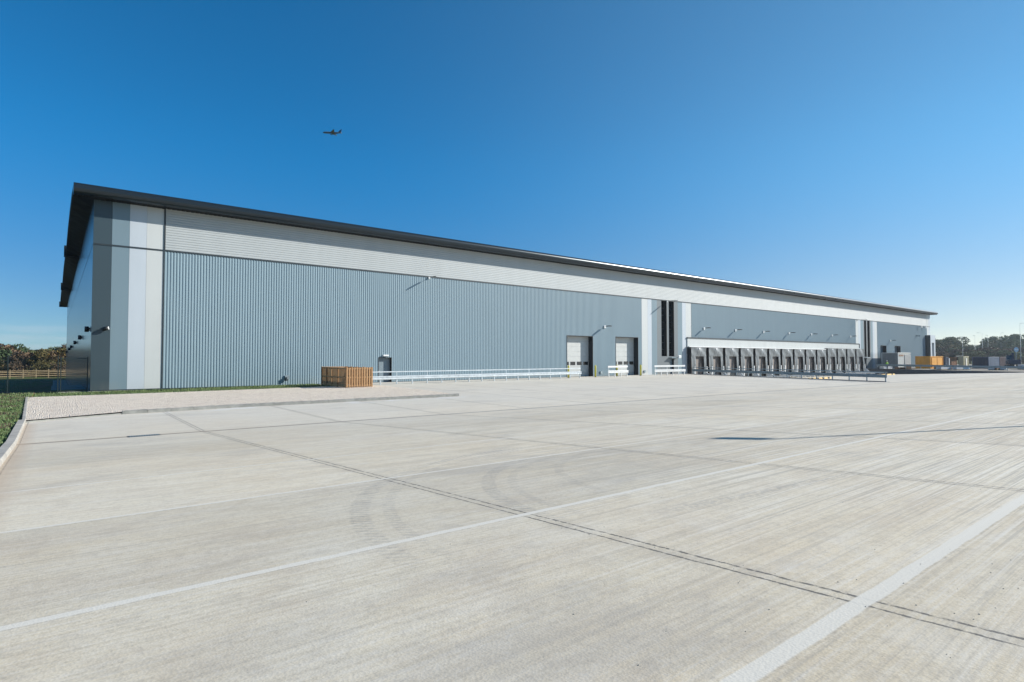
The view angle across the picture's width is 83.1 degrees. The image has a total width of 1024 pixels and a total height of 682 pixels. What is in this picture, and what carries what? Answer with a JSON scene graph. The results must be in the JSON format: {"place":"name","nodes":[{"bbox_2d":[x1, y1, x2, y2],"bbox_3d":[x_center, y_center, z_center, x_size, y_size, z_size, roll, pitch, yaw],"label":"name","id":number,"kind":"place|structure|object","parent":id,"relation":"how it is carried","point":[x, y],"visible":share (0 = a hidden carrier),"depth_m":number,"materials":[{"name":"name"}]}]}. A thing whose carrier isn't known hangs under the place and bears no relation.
{"place":"outdoors","nodes":[
{"label":"outdoors","id":0,"kind":"place"},
{"bbox_2d":[51,380,84,389],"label":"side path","id":1,"kind":"structure","parent":0,"point":[64,386],"depth_m":48.36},
{"bbox_2d":[323,129,341,135],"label":"airliner","id":2,"kind":"object","parent":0,"point":[333,132],"visible":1,"depth_m":1212.36,"materials":[{"name":"paint"}]},
{"bbox_2d":[0,360,1023,446],"bbox_3d":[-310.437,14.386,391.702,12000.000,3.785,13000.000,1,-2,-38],"label":"ground","id":3,"kind":"structure","parent":0,"point":[20,382],"depth_m":44.09,"materials":[{"name":"green plant"}]},
{"bbox_2d":[0,360,6,375],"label":"hedge bush","id":4,"kind":"object","parent":3,"relation":"on","point":[1,369],"visible":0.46,"depth_m":148.89,"materials":[{"name":"green plant"}]},
{"bbox_2d":[0,346,11,362],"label":"broadleaf tree","id":5,"kind":"object","parent":3,"relation":"on","point":[5,353],"visible":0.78,"depth_m":156.21,"materials":[{"name":"green plant"}]},
{"bbox_2d":[0,364,14,375],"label":"hedge bush","id":6,"kind":"object","parent":3,"relation":"on","point":[4,370],"visible":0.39,"depth_m":148.92,"materials":[{"name":"green plant"}]},
{"bbox_2d":[0,343,20,360],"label":"broadleaf tree","id":7,"kind":"object","parent":3,"relation":"on","point":[8,346],"visible":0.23,"depth_m":158.53,"materials":[{"name":"green plant"}]},
{"bbox_2d":[0,397,27,466],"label":"kerb","id":8,"kind":"structure","parent":3,"relation":"on","point":[8,446],"depth_m":16.57,"materials":[{"name":"concrete"}]},
{"bbox_2d":[3,362,26,376],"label":"hedge bush","id":9,"kind":"object","parent":3,"relation":"on","point":[12,367],"visible":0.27,"depth_m":147.63,"materials":[{"name":"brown plant"}]},
{"bbox_2d":[12,344,30,351],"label":"broadleaf tree","id":10,"kind":"object","parent":3,"relation":"on","point":[24,348],"visible":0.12,"depth_m":162.36,"materials":[{"name":"green plant"}]},
{"bbox_2d":[9,351,34,367],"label":"broadleaf tree","id":11,"kind":"object","parent":3,"relation":"on","point":[23,355],"visible":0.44,"depth_m":151.67,"materials":[{"name":"brown plant"}]},
{"bbox_2d":[11,359,36,376],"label":"hedge bush","id":12,"kind":"object","parent":3,"relation":"on","point":[20,364],"visible":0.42,"depth_m":148.43,"materials":[{"name":"green plant"}]},
{"bbox_2d":[0,355,58,393],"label":"fence","id":13,"kind":"object","parent":3,"relation":"on","point":[47,364],"visible":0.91,"depth_m":38.57,"materials":[{"name":"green metal"}]},
{"bbox_2d":[58,357,88,392],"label":"gate","id":14,"kind":"structure","parent":13,"relation":"attached to","point":[63,374],"depth_m":39.61,"materials":[{"name":"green metal"}]},
{"bbox_2d":[21,363,38,376],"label":"hedge bush","id":15,"kind":"object","parent":3,"relation":"on","point":[26,364],"visible":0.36,"depth_m":149.50,"materials":[{"name":"green plant"}]},
{"bbox_2d":[0,369,65,378],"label":"post and rail fence","id":16,"kind":"object","parent":3,"relation":"on","point":[10,372],"visible":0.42,"depth_m":137.87,"materials":[{"name":"brown wood"}]},
{"bbox_2d":[26,359,52,376],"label":"hedge bush","id":17,"kind":"object","parent":3,"relation":"on","point":[41,366],"visible":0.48,"depth_m":147.92,"materials":[{"name":"green plant"}]},
{"bbox_2d":[26,348,61,365],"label":"broadleaf tree","id":18,"kind":"object","parent":3,"relation":"on","point":[39,354],"visible":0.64,"depth_m":151.26,"materials":[{"name":"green plant"}]},
{"bbox_2d":[33,362,54,376],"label":"hedge bush","id":19,"kind":"object","parent":3,"relation":"on","point":[47,371],"visible":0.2,"depth_m":148.46,"materials":[{"name":"green plant"}]},
{"bbox_2d":[35,351,65,360],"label":"broadleaf tree","id":20,"kind":"object","parent":3,"relation":"on","point":[54,354],"visible":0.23,"depth_m":153.34,"materials":[{"name":"brown plant"}]},
{"bbox_2d":[47,348,65,361],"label":"broadleaf tree","id":21,"kind":"object","parent":3,"relation":"on","point":[61,351],"visible":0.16,"depth_m":154.67,"materials":[{"name":"green plant"}]},
{"bbox_2d":[50,359,65,376],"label":"hedge bush","id":22,"kind":"object","parent":3,"relation":"on","point":[57,367],"visible":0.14,"depth_m":149.41,"materials":[{"name":"green plant"}]},
{"bbox_2d":[51,360,65,376],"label":"hedge bush","id":23,"kind":"object","parent":3,"relation":"on","point":[63,368],"visible":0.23,"depth_m":147.48,"materials":[{"name":"brown plant"}]},
{"bbox_2d":[0,383,327,445],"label":"grass tufts","id":24,"kind":"object","parent":3,"relation":"on","point":[18,414],"visible":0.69,"depth_m":36.08,"materials":[{"name":"green plant"}]},
{"bbox_2d":[59,182,937,391],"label":"warehouse","id":25,"kind":"structure","parent":3,"relation":"on","point":[174,292],"depth_m":54.32,"materials":[{"name":"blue metal"}]},
{"bbox_2d":[84,326,89,331],"bbox_3d":[-30.535,-0.850,41.503,0.310,0.400,0.400,1,-2,-38],"label":"bulkhead light","id":26,"kind":"object","parent":25,"relation":"attached to","point":[86,328],"visible":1,"depth_m":41.38,"materials":[{"name":"black metal"}]},
{"bbox_2d":[379,358,389,381],"bbox_3d":[-11.970,2.704,53.761,1.260,2.270,0.040,1,-2,-38],"label":"personnel door","id":27,"kind":"structure","parent":25,"relation":"in","point":[384,363],"depth_m":53.82,"materials":[{"name":"grey metal"}]},
{"bbox_2d":[567,336,588,376],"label":"roller door","id":28,"kind":"structure","parent":25,"relation":"in","point":[577,346],"depth_m":70.09,"materials":[{"name":"metal"}]},
{"bbox_2d":[616,337,633,374],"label":"roller door","id":29,"kind":"structure","parent":25,"relation":"in","point":[624,346],"depth_m":75.50,"materials":[{"name":"metal"}]},
{"bbox_2d":[661,301,663,355],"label":"window pane","id":30,"kind":"structure","parent":25,"relation":"in","point":[662,302],"depth_m":80.08,"materials":[{"name":"black glass"}]},
{"bbox_2d":[669,302,670,355],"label":"window pane","id":31,"kind":"structure","parent":25,"relation":"in","point":[669,302],"depth_m":81.12,"materials":[{"name":"black glass"}]},
{"bbox_2d":[0,373,1023,681],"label":"yard","id":32,"kind":"structure","parent":3,"relation":"on","point":[214,545],"depth_m":5.15,"materials":[{"name":"concrete"}]},
{"bbox_2d":[127,434,159,436],"bbox_3d":[-11.295,2.913,17.727,0.840,0.042,0.340,1,-2,-38],"label":"drain cover","id":33,"kind":"object","parent":32,"relation":"on","point":[143,435],"visible":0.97,"depth_m":17.70,"materials":[{"name":"metal"}]},
{"bbox_2d":[33,384,328,396],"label":"grass verge","id":34,"kind":"object","parent":32,"relation":"on","point":[158,390],"depth_m":40.99,"materials":[{"name":"green plant"}]},
{"bbox_2d":[26,385,448,419],"bbox_3d":[-14.798,3.247,34.091,21.568,0.107,16.050,1,-2,-38],"label":"gravel bed","id":35,"kind":"object","parent":32,"relation":"on","point":[52,407],"visible":0.93,"depth_m":32.50,"materials":[{"name":"stone"}]},
{"bbox_2d":[321,366,372,387],"bbox_3d":[-13.050,2.807,45.510,2.210,1.570,5.125,1,-2,-38],"label":"timber enclosure","id":36,"kind":"object","parent":35,"relation":"on","point":[343,376],"visible":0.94,"depth_m":43.89,"materials":[{"name":"brown wood"}]},
{"bbox_2d":[26,393,458,422],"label":"gravel kerb","id":37,"kind":"structure","parent":32,"relation":"on","point":[264,404],"depth_m":28.19,"materials":[{"name":"grey concrete"}]},
{"bbox_2d":[373,368,581,384],"bbox_3d":[-2.340,3.374,56.675,26.783,1.160,0.229,1,-2,-41],"label":"crash barrier","id":38,"kind":"object","parent":32,"relation":"on","point":[455,376],"visible":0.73,"depth_m":55.13,"materials":[{"name":"metal"}]},
{"bbox_2d":[608,366,628,376],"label":"crash barrier","id":39,"kind":"object","parent":32,"relation":"on","point":[618,371],"visible":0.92,"depth_m":70.25,"materials":[{"name":"white metal"}]},
{"bbox_2d":[654,365,685,374],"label":"crash barrier","id":40,"kind":"object","parent":32,"relation":"on","point":[678,370],"visible":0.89,"depth_m":76.29,"materials":[{"name":"white metal"}]},
{"bbox_2d":[692,367,886,381],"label":"crash barrier","id":41,"kind":"object","parent":32,"relation":"on","point":[760,372],"visible":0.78,"depth_m":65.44,"materials":[{"name":"metal"}]},
{"bbox_2d":[935,350,950,357],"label":"scrub bush","id":42,"kind":"object","parent":3,"relation":"on","point":[941,353],"visible":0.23,"depth_m":233.20,"materials":[{"name":"green plant"}]},
{"bbox_2d":[935,343,955,349],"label":"broadleaf tree","id":43,"kind":"object","parent":3,"relation":"on","point":[941,346],"visible":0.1,"depth_m":254.63,"materials":[{"name":"green plant"}]},
{"bbox_2d":[935,337,960,348],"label":"broadleaf tree","id":44,"kind":"object","parent":3,"relation":"on","point":[946,341],"visible":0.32,"depth_m":282.13,"materials":[{"name":"green plant"}]},
{"bbox_2d":[950,349,974,359],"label":"scrub bush","id":45,"kind":"object","parent":3,"relation":"on","point":[961,350],"visible":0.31,"depth_m":238.46,"materials":[{"name":"green plant"}]},
{"bbox_2d":[955,336,970,344],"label":"broadleaf tree","id":46,"kind":"object","parent":3,"relation":"on","point":[966,341],"visible":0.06,"depth_m":294.79,"materials":[{"name":"green plant"}]},
{"bbox_2d":[954,343,976,350],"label":"broadleaf tree","id":47,"kind":"object","parent":3,"relation":"on","point":[969,347],"visible":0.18,"depth_m":286.47,"materials":[{"name":"green plant"}]},
{"bbox_2d":[954,350,986,363],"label":"scrub bush","id":48,"kind":"object","parent":3,"relation":"on","point":[973,354],"visible":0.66,"depth_m":234.67,"materials":[{"name":"green plant"}]},
{"bbox_2d":[973,347,993,356],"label":"scrub bush","id":49,"kind":"object","parent":3,"relation":"on","point":[980,349],"visible":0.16,"depth_m":246.86,"materials":[{"name":"green plant"}]},
{"bbox_2d":[977,336,1001,347],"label":"broadleaf tree","id":50,"kind":"object","parent":3,"relation":"on","point":[988,339],"visible":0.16,"depth_m":330.94,"materials":[{"name":"green plant"}]},
{"bbox_2d":[983,338,1008,347],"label":"broadleaf tree","id":51,"kind":"object","parent":3,"relation":"on","point":[989,343],"visible":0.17,"depth_m":320.69,"materials":[{"name":"green plant"}]},
{"bbox_2d":[990,349,1018,358],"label":"scrub bush","id":52,"kind":"object","parent":3,"relation":"on","point":[999,350],"visible":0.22,"depth_m":237.30,"materials":[{"name":"green plant"}]},
{"bbox_2d":[988,350,1023,359],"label":"scrub bush","id":53,"kind":"object","parent":3,"relation":"on","point":[1000,353],"visible":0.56,"depth_m":234.47,"materials":[{"name":"green plant"}]},
{"bbox_2d":[994,334,1023,348],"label":"broadleaf tree","id":54,"kind":"object","parent":3,"relation":"on","point":[1004,342],"visible":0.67,"depth_m":299.42,"materials":[{"name":"green plant"}]},
{"bbox_2d":[0,0,1023,349],"label":"sky","id":55,"kind":"structure","parent":0,"point":[863,150],"materials":[{"name":"blue"}]},
{"bbox_2d":[792,373,1014,381],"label":"loading ramp","id":56,"kind":"structure","parent":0,"point":[900,377],"depth_m":83.57,"materials":[{"name":"concrete"}]},
{"bbox_2d":[780,371,800,376],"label":"wheel guide","id":57,"kind":"object","parent":56,"relation":"on","point":[789,375],"visible":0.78,"depth_m":96.03,"materials":[{"name":"white paint"}]},
{"bbox_2d":[856,369,874,373],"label":"wheel guide","id":58,"kind":"object","parent":56,"relation":"on","point":[864,372],"visible":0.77,"depth_m":115.14,"materials":[{"name":"white paint"}]},
{"bbox_2d":[866,368,1023,373],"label":"retaining wall","id":59,"kind":"structure","parent":56,"relation":"on","point":[901,371],"depth_m":110.19,"materials":[{"name":"concrete"}]},
{"bbox_2d":[876,364,1023,370],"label":"crash barrier","id":60,"kind":"object","parent":59,"relation":"on","point":[936,366],"visible":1,"depth_m":105.80,"materials":[{"name":"metal"}]},
{"bbox_2d":[911,364,1023,371],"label":"site ground","id":61,"kind":"structure","parent":0,"point":[1009,369],"depth_m":108.73,"materials":[{"name":"beige concrete"}]},
{"bbox_2d":[879,366,891,368],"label":"material stack","id":62,"kind":"object","parent":61,"relation":"on","point":[883,367],"visible":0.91,"depth_m":118.44,"materials":[{"name":"white"}]},
{"bbox_2d":[881,353,910,368],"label":"site cabin","id":63,"kind":"object","parent":61,"relation":"on","point":[897,358],"visible":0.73,"depth_m":123.47,"materials":[{"name":"white metal"}]},
{"bbox_2d":[904,355,910,366],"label":"doorway","id":64,"kind":"structure","parent":63,"relation":"in","point":[907,359],"depth_m":125.17,"materials":[{"name":"white"}]},
{"bbox_2d":[915,356,942,368],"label":"shipping container","id":65,"kind":"object","parent":61,"relation":"on","point":[928,360],"visible":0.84,"depth_m":128.44,"materials":[{"name":"orange metal"}]},
{"bbox_2d":[932,358,936,367],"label":"door leaf","id":66,"kind":"structure","parent":65,"relation":"in","point":[934,360],"depth_m":128.48,"materials":[{"name":"orange paint"}]},
{"bbox_2d":[937,358,941,364],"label":"door leaf","id":67,"kind":"structure","parent":65,"relation":"in","point":[939,360],"depth_m":130.62,"materials":[{"name":"orange paint"}]},
{"bbox_2d":[936,367,951,369],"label":"material stack","id":68,"kind":"object","parent":61,"relation":"on","point":[943,368],"visible":0.85,"depth_m":115.45,"materials":[{"name":"white"}]},
{"bbox_2d":[943,357,947,364],"bbox_3d":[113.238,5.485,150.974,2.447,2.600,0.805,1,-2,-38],"label":"shipping container","id":69,"kind":"object","parent":61,"relation":"on","point":[945,360],"visible":0.5,"depth_m":150.31,"materials":[{"name":"grey metal"}]},
{"bbox_2d":[949,355,957,364],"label":"open container","id":70,"kind":"object","parent":61,"relation":"on","point":[953,359],"visible":0.63,"depth_m":140.68,"materials":[{"name":"grey metal"}]},
{"bbox_2d":[958,356,968,364],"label":"shipping container","id":71,"kind":"object","parent":61,"relation":"on","point":[963,360],"visible":0.68,"depth_m":136.63,"materials":[{"name":"white metal"}]},
{"bbox_2d":[972,357,999,368],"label":"shipping container","id":72,"kind":"object","parent":61,"relation":"on","point":[985,361],"visible":0.67,"depth_m":129.53,"materials":[{"name":"metal"}]},
{"bbox_2d":[999,357,1008,365],"bbox_3d":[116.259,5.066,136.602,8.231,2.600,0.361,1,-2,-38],"label":"shipping container","id":73,"kind":"object","parent":61,"relation":"on","point":[1002,360],"visible":0.43,"depth_m":135.58,"materials":[{"name":"grey metal"}]},
{"bbox_2d":[1004,353,1020,365],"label":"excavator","id":74,"kind":"object","parent":61,"relation":"on","point":[1011,360],"visible":0.81,"depth_m":126.11,"materials":[{"name":"blue metal"}]}
]}

